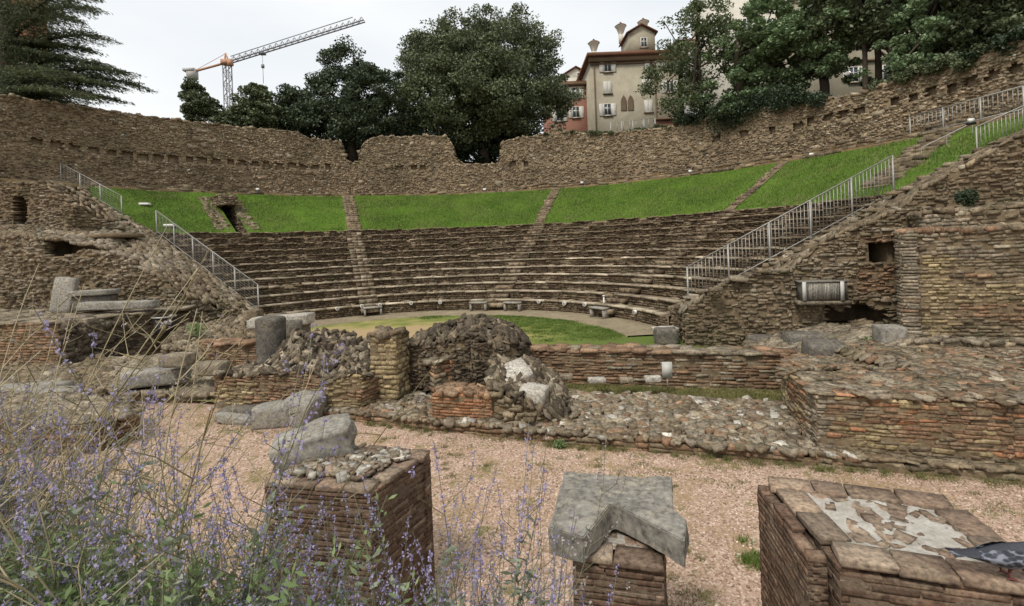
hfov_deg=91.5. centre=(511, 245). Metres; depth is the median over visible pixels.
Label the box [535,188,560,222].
stone stairway
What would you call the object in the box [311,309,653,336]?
orchestra walk
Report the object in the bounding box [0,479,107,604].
leafy weed
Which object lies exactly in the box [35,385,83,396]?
stone block
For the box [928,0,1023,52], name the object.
evergreen tree
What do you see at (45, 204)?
masonry block
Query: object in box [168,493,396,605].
leafy weed
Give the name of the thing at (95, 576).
leafy weed
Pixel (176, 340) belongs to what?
rubble heap
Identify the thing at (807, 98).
ivy shrub
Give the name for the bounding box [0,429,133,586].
sage plant
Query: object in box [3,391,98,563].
sage plant
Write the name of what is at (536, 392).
stone block
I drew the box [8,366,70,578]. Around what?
sage plant
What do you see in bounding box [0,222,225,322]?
rubble mass
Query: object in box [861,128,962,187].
stone stairway
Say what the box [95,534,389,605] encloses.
leafy weed
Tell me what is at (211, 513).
dry weed
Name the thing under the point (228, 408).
stone slab
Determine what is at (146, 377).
stone block
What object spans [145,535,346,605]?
leafy weed
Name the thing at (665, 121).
red wall
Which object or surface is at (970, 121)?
box lamp
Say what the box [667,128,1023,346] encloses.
end wall
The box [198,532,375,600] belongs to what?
sage plant
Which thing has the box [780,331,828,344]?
stone block
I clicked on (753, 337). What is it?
stone block
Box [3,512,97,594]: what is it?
leafy weed
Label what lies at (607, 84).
window
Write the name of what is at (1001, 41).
ivy shrub
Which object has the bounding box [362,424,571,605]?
sage plant
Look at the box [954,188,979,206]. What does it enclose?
wall weed
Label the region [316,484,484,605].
sage plant
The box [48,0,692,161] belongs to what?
sky
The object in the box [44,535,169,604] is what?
leafy weed
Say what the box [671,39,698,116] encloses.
grey house
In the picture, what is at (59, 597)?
leafy weed
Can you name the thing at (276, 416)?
stone block
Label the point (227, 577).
leafy weed
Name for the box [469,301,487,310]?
stone bench
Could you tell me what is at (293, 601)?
sage plant
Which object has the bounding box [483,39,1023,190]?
ring wall
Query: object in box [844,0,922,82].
slim tree
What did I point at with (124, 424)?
dry weed
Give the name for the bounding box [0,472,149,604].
leafy weed
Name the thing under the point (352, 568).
leafy weed
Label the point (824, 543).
brick pillar
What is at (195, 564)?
leafy weed
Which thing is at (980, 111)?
metal railing
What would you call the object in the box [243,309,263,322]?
stone block
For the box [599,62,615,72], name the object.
window
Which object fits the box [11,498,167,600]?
sage plant
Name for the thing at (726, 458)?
kerb weeds
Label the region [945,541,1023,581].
pigeon
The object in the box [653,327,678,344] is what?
stone block
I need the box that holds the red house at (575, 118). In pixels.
[543,81,587,132]
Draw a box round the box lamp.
[966,118,976,124]
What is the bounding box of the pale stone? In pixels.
[138,203,151,205]
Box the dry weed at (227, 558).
[75,466,302,605]
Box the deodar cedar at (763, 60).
[689,0,836,113]
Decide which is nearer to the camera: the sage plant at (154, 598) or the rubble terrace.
the sage plant at (154, 598)
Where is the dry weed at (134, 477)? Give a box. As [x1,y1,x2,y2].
[43,417,206,582]
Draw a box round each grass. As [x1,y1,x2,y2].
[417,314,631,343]
[565,382,781,400]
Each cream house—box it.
[576,18,688,133]
[691,0,789,107]
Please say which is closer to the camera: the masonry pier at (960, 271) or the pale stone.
the masonry pier at (960, 271)
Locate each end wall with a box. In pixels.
[37,179,266,317]
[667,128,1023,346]
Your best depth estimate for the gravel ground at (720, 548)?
7.15 m
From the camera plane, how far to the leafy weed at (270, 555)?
1.47 m
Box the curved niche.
[422,354,463,395]
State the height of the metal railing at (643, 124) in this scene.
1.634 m
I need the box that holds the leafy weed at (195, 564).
[0,544,211,604]
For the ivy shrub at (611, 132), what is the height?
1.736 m
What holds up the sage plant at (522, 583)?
on the planted bank
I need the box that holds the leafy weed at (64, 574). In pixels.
[41,517,176,605]
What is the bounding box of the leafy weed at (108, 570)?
[0,518,149,605]
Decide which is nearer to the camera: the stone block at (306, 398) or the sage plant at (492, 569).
the sage plant at (492, 569)
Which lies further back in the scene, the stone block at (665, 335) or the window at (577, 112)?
the window at (577, 112)
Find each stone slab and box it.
[49,277,78,312]
[66,288,120,296]
[76,300,159,310]
[213,412,250,424]
[218,405,256,413]
[246,312,315,328]
[500,358,533,381]
[651,326,679,331]
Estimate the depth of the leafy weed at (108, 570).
1.49 m
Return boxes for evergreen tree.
[177,76,224,122]
[207,82,287,129]
[263,83,334,137]
[277,34,427,161]
[772,0,981,86]
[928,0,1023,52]
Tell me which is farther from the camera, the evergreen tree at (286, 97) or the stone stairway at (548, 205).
the evergreen tree at (286, 97)
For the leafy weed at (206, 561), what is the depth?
1.42 m
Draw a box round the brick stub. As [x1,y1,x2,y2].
[432,381,493,419]
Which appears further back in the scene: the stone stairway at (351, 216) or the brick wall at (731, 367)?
the stone stairway at (351, 216)
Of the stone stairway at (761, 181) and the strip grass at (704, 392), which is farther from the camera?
the stone stairway at (761, 181)
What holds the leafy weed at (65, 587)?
on the planted bank
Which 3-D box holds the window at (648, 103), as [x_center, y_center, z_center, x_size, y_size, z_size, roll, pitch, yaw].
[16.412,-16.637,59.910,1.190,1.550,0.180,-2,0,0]
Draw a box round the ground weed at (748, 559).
[733,532,759,570]
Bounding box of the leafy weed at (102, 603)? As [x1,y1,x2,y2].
[46,534,299,605]
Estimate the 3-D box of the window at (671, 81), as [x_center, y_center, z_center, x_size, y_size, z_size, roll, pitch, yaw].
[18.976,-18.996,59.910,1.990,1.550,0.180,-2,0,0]
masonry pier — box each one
[367,325,411,400]
[893,201,1023,338]
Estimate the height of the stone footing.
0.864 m
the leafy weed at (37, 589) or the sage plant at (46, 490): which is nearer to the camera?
the leafy weed at (37, 589)
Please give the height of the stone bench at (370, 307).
0.435 m
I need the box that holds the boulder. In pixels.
[268,413,356,471]
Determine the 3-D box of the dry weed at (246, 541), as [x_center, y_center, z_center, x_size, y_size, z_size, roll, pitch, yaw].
[-1.464,1.739,1.955,1.078,1.317,1.503,-2,0,-45]
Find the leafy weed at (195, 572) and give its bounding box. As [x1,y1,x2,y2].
[29,505,210,605]
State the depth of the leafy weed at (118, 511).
1.50 m
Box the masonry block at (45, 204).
[0,180,125,231]
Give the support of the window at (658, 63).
in the cream house at (613, 79)
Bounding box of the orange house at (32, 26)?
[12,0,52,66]
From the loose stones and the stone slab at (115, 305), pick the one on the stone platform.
the stone slab at (115, 305)
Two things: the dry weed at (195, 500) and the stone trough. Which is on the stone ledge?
the stone trough
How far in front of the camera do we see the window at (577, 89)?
63.92 m
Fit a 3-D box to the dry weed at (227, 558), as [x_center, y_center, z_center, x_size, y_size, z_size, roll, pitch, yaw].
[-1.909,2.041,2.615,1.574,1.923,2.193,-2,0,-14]
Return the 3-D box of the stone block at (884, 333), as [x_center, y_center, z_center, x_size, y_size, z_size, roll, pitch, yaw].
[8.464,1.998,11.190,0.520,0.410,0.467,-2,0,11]
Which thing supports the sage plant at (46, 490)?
on the planted bank
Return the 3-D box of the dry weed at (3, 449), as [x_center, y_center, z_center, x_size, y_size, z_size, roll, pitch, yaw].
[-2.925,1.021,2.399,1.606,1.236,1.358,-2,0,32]
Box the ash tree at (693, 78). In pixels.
[633,0,757,116]
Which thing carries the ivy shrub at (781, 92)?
on the ring wall at (883, 109)
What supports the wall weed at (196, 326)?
on the rubble heap at (176, 340)
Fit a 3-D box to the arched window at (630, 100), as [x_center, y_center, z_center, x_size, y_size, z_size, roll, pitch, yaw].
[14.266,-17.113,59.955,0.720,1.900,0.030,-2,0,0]
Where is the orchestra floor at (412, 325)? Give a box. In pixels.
[311,315,709,347]
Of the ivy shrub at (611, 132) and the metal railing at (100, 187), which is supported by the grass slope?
the metal railing at (100, 187)
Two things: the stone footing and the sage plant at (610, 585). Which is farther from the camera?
the stone footing
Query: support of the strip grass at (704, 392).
on the scrubby strip
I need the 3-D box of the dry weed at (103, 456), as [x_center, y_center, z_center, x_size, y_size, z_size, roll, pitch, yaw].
[-2.832,1.652,2.690,1.243,1.132,1.470,-2,0,-14]
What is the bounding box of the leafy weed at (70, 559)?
[0,502,211,605]
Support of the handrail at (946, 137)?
on the stone stairway at (909, 151)
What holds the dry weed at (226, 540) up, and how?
on the planted bank
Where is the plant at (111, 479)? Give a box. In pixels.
[0,398,216,603]
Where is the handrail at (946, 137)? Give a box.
[921,125,972,154]
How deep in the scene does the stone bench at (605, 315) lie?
19.84 m
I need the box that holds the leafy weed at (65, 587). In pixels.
[50,551,111,605]
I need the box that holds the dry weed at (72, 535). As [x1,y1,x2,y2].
[0,311,325,605]
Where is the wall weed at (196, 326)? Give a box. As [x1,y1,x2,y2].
[186,322,206,335]
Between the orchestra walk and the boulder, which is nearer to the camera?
the boulder
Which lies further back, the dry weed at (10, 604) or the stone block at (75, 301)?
the stone block at (75, 301)
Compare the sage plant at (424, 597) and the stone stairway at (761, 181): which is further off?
the stone stairway at (761, 181)
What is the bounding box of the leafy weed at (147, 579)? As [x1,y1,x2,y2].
[122,556,178,605]
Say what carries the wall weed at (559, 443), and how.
on the gravel ground at (720, 548)
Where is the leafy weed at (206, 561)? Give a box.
[0,531,271,605]
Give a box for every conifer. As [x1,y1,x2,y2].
[775,0,880,97]
[853,0,1006,77]
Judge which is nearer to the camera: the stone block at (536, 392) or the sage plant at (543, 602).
the sage plant at (543, 602)
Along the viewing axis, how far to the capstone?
3.68 m
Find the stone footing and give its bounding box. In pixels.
[0,352,214,403]
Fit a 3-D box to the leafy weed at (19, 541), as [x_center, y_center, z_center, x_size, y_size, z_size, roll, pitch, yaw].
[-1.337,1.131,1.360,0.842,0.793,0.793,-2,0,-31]
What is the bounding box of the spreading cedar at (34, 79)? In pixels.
[0,0,158,107]
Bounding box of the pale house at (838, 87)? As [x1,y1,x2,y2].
[786,0,920,96]
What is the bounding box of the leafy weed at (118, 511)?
[90,508,154,602]
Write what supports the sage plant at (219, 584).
on the planted bank
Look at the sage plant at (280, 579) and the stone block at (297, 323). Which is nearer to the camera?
the sage plant at (280, 579)
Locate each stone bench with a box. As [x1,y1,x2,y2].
[363,306,381,316]
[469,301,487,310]
[503,301,521,311]
[589,306,608,318]
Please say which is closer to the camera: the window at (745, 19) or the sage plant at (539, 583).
the sage plant at (539, 583)
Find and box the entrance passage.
[198,193,259,232]
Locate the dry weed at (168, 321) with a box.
[0,196,210,551]
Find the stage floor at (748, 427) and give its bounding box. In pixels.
[323,388,867,468]
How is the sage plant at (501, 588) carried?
on the planted bank
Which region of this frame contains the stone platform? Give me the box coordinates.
[0,304,196,366]
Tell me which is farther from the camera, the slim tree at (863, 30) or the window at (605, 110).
the window at (605, 110)
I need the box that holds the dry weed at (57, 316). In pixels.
[0,227,205,507]
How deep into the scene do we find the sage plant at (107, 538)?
1.44 m
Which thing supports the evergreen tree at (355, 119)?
on the hill ground at (224, 210)
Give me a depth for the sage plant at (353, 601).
1.41 m
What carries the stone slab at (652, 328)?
on the stone block at (665, 335)
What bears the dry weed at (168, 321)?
on the planted bank
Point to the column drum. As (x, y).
(270, 333)
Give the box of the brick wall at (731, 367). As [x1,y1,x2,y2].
[197,337,796,390]
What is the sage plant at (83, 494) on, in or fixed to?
on the planted bank
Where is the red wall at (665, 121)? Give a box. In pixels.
[656,117,678,125]
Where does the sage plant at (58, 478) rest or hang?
on the planted bank
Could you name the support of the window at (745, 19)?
in the cream house at (735, 11)
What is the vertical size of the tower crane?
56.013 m
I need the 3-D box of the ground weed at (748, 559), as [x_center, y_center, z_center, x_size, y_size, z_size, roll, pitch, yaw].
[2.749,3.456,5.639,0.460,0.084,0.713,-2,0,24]
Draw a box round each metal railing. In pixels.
[60,163,122,213]
[155,210,258,307]
[610,118,655,130]
[686,155,894,295]
[909,86,1023,133]
[975,105,1023,147]
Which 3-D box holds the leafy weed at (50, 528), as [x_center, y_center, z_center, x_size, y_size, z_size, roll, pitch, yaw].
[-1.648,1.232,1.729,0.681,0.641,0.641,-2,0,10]
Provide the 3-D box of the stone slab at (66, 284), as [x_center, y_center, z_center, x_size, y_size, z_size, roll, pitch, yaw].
[-15.789,1.767,17.600,0.676,1.281,0.206,5,-7,-9]
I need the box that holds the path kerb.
[90,111,1023,195]
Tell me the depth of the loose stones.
4.84 m
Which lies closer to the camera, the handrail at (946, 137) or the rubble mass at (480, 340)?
the rubble mass at (480, 340)
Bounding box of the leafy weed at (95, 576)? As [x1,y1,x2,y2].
[63,504,305,605]
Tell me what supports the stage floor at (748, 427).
on the gravel ground at (720, 548)
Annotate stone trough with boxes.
[794,279,848,300]
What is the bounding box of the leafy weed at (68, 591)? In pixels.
[10,531,243,605]
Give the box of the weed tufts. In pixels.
[36,422,1023,605]
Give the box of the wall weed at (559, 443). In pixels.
[553,439,565,448]
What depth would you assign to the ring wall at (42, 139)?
31.33 m
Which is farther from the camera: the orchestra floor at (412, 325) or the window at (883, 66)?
the window at (883, 66)
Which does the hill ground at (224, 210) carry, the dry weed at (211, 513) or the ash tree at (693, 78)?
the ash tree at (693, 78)
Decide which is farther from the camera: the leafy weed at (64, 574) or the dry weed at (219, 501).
the dry weed at (219, 501)
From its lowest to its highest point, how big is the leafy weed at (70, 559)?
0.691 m
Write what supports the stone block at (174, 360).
on the stone block at (146, 377)
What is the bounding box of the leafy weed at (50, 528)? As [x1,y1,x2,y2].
[0,494,74,604]
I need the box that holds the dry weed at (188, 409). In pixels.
[0,389,291,605]
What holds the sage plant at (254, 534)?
on the planted bank
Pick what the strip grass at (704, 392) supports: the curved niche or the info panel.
the info panel
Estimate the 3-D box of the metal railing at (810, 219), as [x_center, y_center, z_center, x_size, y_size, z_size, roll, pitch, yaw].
[9.546,-0.280,17.125,7.244,5.333,0.143,-2,0,1]
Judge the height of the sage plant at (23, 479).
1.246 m
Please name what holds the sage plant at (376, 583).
on the planted bank
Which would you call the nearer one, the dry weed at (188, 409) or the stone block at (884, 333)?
the dry weed at (188, 409)
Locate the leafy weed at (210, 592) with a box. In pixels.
[10,565,226,605]
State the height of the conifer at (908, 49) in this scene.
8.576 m
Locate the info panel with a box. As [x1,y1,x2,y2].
[662,362,672,390]
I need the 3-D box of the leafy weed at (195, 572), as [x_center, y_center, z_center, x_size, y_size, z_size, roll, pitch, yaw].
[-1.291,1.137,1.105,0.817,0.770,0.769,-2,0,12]
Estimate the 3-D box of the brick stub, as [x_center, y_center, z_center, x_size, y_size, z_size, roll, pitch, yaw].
[-0.859,3.235,10.074,1.554,0.817,0.789,-2,0,18]
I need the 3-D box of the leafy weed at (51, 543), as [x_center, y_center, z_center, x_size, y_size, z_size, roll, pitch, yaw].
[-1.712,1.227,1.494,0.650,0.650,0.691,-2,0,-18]
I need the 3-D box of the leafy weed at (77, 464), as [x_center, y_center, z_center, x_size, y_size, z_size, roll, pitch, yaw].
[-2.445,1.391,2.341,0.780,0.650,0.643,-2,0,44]
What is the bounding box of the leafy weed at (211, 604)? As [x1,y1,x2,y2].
[94,507,292,605]
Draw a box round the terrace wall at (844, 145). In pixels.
[527,104,1021,188]
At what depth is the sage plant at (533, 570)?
1.50 m
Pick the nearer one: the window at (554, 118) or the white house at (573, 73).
the window at (554, 118)
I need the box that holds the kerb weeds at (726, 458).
[364,419,1023,489]
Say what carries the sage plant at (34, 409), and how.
on the planted bank
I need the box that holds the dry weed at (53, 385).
[0,305,248,596]
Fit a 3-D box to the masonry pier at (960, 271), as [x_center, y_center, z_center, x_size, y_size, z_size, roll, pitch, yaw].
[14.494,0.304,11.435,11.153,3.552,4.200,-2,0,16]
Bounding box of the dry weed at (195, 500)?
[145,459,216,591]
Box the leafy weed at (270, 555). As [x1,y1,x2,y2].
[252,535,281,605]
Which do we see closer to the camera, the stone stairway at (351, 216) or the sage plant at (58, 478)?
the sage plant at (58, 478)
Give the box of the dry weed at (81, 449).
[0,298,190,564]
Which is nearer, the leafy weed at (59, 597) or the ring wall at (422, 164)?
the leafy weed at (59, 597)
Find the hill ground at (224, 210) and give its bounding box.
[221,208,460,231]
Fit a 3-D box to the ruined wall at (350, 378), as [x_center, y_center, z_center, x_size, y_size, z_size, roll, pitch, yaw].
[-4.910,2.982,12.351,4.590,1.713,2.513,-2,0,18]
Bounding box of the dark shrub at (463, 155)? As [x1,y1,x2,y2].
[344,123,541,163]
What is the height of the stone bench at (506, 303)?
0.435 m
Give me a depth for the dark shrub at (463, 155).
44.34 m
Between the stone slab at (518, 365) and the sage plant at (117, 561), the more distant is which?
the stone slab at (518, 365)
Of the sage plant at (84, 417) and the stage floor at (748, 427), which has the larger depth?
the stage floor at (748, 427)
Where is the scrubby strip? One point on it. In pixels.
(590, 389)
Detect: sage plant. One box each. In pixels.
[0,309,345,605]
[0,355,166,605]
[0,374,253,605]
[0,379,115,526]
[0,381,49,543]
[0,391,18,544]
[0,393,65,559]
[0,419,105,562]
[0,419,115,604]
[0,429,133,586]
[0,456,216,605]
[1,451,336,605]
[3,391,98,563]
[7,448,123,558]
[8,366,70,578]
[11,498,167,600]
[15,421,75,584]
[72,522,209,602]
[113,425,343,605]
[119,421,320,605]
[153,533,217,599]
[178,485,331,605]
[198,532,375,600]
[209,504,362,605]
[215,576,326,605]
[221,469,445,605]
[226,495,323,605]
[230,548,324,605]
[252,489,379,605]
[288,468,496,605]
[311,513,435,605]
[314,553,445,605]
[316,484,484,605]
[324,472,583,605]
[357,508,529,605]
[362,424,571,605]
[364,498,500,605]
[441,518,587,605]
[447,516,595,605]
[449,486,583,605]
[454,553,528,605]
[469,431,630,605]
[528,529,576,605]
[551,564,619,605]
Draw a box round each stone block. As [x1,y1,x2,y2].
[0,380,74,392]
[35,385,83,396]
[71,294,117,310]
[118,365,192,388]
[158,351,197,367]
[180,387,208,401]
[192,360,231,375]
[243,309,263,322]
[251,400,288,429]
[284,389,326,426]
[286,319,310,337]
[519,382,549,406]
[559,373,572,379]
[587,376,605,383]
[619,377,633,383]
[644,375,661,382]
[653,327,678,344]
[745,334,773,340]
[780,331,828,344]
[801,338,849,355]
[872,324,907,342]
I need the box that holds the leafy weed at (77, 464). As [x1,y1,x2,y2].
[0,463,79,558]
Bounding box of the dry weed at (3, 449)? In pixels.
[0,307,136,487]
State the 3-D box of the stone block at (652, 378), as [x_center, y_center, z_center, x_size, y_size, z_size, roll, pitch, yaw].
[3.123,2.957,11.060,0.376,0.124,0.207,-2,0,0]
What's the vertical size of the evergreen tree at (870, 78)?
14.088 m
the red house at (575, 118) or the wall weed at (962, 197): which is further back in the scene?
the red house at (575, 118)
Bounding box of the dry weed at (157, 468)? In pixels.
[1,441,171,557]
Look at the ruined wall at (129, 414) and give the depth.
9.82 m
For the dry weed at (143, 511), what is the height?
1.763 m
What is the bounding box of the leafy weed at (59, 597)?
[3,543,209,605]
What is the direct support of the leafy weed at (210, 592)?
on the planted bank
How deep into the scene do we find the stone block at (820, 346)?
11.10 m
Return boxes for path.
[0,113,1023,195]
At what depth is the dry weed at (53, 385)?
2.10 m
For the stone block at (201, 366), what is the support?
on the ruined wall at (350, 378)
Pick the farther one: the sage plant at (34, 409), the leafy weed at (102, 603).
the sage plant at (34, 409)
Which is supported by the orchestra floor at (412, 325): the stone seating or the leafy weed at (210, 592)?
the stone seating
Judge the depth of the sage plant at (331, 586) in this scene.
1.53 m
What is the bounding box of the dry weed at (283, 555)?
[157,468,340,602]
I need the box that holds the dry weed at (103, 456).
[9,397,168,553]
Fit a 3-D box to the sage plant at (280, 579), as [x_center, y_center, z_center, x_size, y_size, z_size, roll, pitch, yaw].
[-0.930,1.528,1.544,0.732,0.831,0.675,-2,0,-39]
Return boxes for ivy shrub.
[543,123,677,135]
[671,90,832,129]
[691,79,808,137]
[865,51,976,90]
[953,24,1023,61]
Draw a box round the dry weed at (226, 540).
[135,504,280,568]
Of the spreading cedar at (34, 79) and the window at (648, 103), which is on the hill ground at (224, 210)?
the spreading cedar at (34, 79)
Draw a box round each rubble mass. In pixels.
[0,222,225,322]
[407,312,531,391]
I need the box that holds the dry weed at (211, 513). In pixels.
[4,418,304,605]
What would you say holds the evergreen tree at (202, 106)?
on the hill ground at (224, 210)
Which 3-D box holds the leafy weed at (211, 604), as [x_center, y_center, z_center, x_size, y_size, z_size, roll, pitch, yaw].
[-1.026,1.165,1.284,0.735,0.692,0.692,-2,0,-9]
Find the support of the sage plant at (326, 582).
on the planted bank
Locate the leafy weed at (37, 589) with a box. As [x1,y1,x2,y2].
[18,561,169,605]
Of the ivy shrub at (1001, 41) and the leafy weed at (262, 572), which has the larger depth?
the ivy shrub at (1001, 41)
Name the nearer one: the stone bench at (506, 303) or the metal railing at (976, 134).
the metal railing at (976, 134)
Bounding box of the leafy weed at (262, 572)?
[74,567,420,605]
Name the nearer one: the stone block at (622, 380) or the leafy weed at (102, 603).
the leafy weed at (102, 603)
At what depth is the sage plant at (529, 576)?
1.52 m
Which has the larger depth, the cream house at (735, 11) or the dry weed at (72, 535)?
the cream house at (735, 11)
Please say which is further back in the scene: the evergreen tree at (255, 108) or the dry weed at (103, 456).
the evergreen tree at (255, 108)
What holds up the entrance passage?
on the grass slope
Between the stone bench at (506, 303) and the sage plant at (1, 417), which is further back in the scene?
the stone bench at (506, 303)
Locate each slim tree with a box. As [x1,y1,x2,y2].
[792,0,912,89]
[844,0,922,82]
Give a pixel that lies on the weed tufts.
(598, 465)
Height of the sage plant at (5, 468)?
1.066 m
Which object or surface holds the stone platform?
on the gravel ground at (720, 548)
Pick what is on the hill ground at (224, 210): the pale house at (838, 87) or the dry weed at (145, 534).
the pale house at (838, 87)
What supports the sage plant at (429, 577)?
on the planted bank
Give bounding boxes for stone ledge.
[793,299,850,304]
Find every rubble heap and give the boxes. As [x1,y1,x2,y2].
[160,315,254,360]
[484,353,571,424]
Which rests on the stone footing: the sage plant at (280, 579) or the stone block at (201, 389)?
the stone block at (201, 389)
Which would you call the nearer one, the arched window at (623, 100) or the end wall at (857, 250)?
the end wall at (857, 250)
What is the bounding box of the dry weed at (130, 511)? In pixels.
[108,468,142,566]
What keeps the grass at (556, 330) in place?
on the orchestra floor at (412, 325)
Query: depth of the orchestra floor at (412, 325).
18.94 m
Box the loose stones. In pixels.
[283,442,411,483]
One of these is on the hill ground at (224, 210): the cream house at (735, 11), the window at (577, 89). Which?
the cream house at (735, 11)
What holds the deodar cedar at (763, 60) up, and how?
on the hill ground at (224, 210)
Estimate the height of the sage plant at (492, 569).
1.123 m
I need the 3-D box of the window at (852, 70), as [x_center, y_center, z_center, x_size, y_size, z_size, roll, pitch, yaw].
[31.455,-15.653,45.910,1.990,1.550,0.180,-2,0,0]
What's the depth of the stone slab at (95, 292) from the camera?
17.24 m
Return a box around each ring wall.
[0,93,351,193]
[348,133,483,193]
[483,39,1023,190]
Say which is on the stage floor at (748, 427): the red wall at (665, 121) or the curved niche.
the curved niche
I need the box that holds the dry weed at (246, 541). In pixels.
[47,509,316,593]
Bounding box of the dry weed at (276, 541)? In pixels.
[229,515,293,601]
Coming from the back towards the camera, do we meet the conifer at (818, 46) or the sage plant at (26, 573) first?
the conifer at (818, 46)
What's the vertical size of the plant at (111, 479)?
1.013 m
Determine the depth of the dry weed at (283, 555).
3.64 m
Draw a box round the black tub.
[151,314,176,333]
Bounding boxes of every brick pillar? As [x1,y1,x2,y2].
[264,445,434,605]
[572,529,667,605]
[757,476,1023,605]
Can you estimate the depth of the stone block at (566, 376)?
11.17 m
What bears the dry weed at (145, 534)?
on the planted bank
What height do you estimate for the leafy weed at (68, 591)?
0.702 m
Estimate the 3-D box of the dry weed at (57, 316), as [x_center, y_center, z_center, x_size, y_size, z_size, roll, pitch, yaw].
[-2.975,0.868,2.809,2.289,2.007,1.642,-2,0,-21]
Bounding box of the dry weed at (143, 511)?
[31,449,205,603]
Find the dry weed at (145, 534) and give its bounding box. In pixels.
[0,468,251,603]
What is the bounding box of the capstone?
[548,471,688,566]
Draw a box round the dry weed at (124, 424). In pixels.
[0,364,263,579]
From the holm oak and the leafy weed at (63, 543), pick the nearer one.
the leafy weed at (63, 543)
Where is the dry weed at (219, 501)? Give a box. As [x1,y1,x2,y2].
[111,434,278,600]
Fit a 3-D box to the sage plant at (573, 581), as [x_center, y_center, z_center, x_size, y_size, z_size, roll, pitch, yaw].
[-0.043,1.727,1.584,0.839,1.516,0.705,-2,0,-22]
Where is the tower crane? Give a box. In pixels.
[182,17,364,108]
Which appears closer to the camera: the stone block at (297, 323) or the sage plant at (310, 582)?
the sage plant at (310, 582)
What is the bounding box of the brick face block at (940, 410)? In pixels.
[774,340,1023,483]
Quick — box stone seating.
[155,194,884,325]
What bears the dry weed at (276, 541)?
on the planted bank
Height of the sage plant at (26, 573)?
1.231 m
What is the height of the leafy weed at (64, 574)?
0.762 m
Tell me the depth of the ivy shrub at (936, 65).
22.67 m
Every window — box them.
[552,112,567,121]
[568,87,583,98]
[568,106,583,118]
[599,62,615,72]
[599,103,615,116]
[603,81,612,94]
[621,95,626,110]
[628,95,633,110]
[640,37,648,48]
[644,100,653,112]
[645,60,660,69]
[662,80,677,93]
[737,18,754,30]
[843,66,861,83]
[882,65,890,80]
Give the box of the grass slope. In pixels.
[88,116,1023,232]
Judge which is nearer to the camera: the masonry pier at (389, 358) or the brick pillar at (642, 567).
the brick pillar at (642, 567)
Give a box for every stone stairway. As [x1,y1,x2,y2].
[342,195,360,229]
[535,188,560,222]
[725,160,789,209]
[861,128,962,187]
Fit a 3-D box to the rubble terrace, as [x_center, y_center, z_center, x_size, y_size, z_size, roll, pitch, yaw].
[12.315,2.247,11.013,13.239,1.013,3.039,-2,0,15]
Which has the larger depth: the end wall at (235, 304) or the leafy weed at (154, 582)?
the end wall at (235, 304)
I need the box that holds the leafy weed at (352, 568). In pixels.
[80,539,364,605]
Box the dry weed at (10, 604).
[6,494,292,605]
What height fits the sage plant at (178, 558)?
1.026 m
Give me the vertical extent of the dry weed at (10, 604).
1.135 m
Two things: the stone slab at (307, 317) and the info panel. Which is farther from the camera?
the stone slab at (307, 317)
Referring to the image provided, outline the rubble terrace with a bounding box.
[743,318,1023,354]
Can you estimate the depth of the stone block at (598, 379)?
11.36 m
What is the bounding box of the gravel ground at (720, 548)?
[0,316,1023,605]
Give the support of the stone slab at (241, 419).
on the gravel ground at (720, 548)
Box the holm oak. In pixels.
[383,1,587,163]
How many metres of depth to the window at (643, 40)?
59.98 m
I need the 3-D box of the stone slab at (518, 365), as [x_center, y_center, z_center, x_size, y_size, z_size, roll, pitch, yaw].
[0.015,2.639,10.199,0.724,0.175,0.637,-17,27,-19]
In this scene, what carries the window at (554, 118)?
in the red house at (575, 118)
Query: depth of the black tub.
16.97 m
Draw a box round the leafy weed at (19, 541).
[0,535,198,605]
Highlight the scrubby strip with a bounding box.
[194,384,781,401]
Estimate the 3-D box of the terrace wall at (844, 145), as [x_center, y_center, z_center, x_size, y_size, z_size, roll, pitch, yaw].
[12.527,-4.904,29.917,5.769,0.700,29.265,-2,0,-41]
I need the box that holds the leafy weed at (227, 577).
[211,561,258,604]
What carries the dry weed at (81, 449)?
on the planted bank
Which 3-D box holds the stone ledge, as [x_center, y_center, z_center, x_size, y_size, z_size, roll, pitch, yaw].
[8.284,1.515,13.422,1.240,0.100,0.640,-2,0,14]
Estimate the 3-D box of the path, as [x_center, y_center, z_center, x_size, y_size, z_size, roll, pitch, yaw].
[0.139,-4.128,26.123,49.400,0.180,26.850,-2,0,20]
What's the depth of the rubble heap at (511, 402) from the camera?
9.72 m
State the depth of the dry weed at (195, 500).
3.33 m
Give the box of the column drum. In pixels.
[255,315,285,363]
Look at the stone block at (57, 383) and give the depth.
12.15 m
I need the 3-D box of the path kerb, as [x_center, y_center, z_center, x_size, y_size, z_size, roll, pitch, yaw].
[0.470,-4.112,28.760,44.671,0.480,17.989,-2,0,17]
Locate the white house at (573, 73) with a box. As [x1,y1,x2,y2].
[560,66,580,80]
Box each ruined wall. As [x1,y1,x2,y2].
[0,388,145,455]
[212,327,379,408]
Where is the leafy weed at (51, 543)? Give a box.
[16,521,79,601]
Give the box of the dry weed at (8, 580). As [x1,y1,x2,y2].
[0,308,454,605]
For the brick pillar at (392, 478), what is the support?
on the gravel ground at (720, 548)
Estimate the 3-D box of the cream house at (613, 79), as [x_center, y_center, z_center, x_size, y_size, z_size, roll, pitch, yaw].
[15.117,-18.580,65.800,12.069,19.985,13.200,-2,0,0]

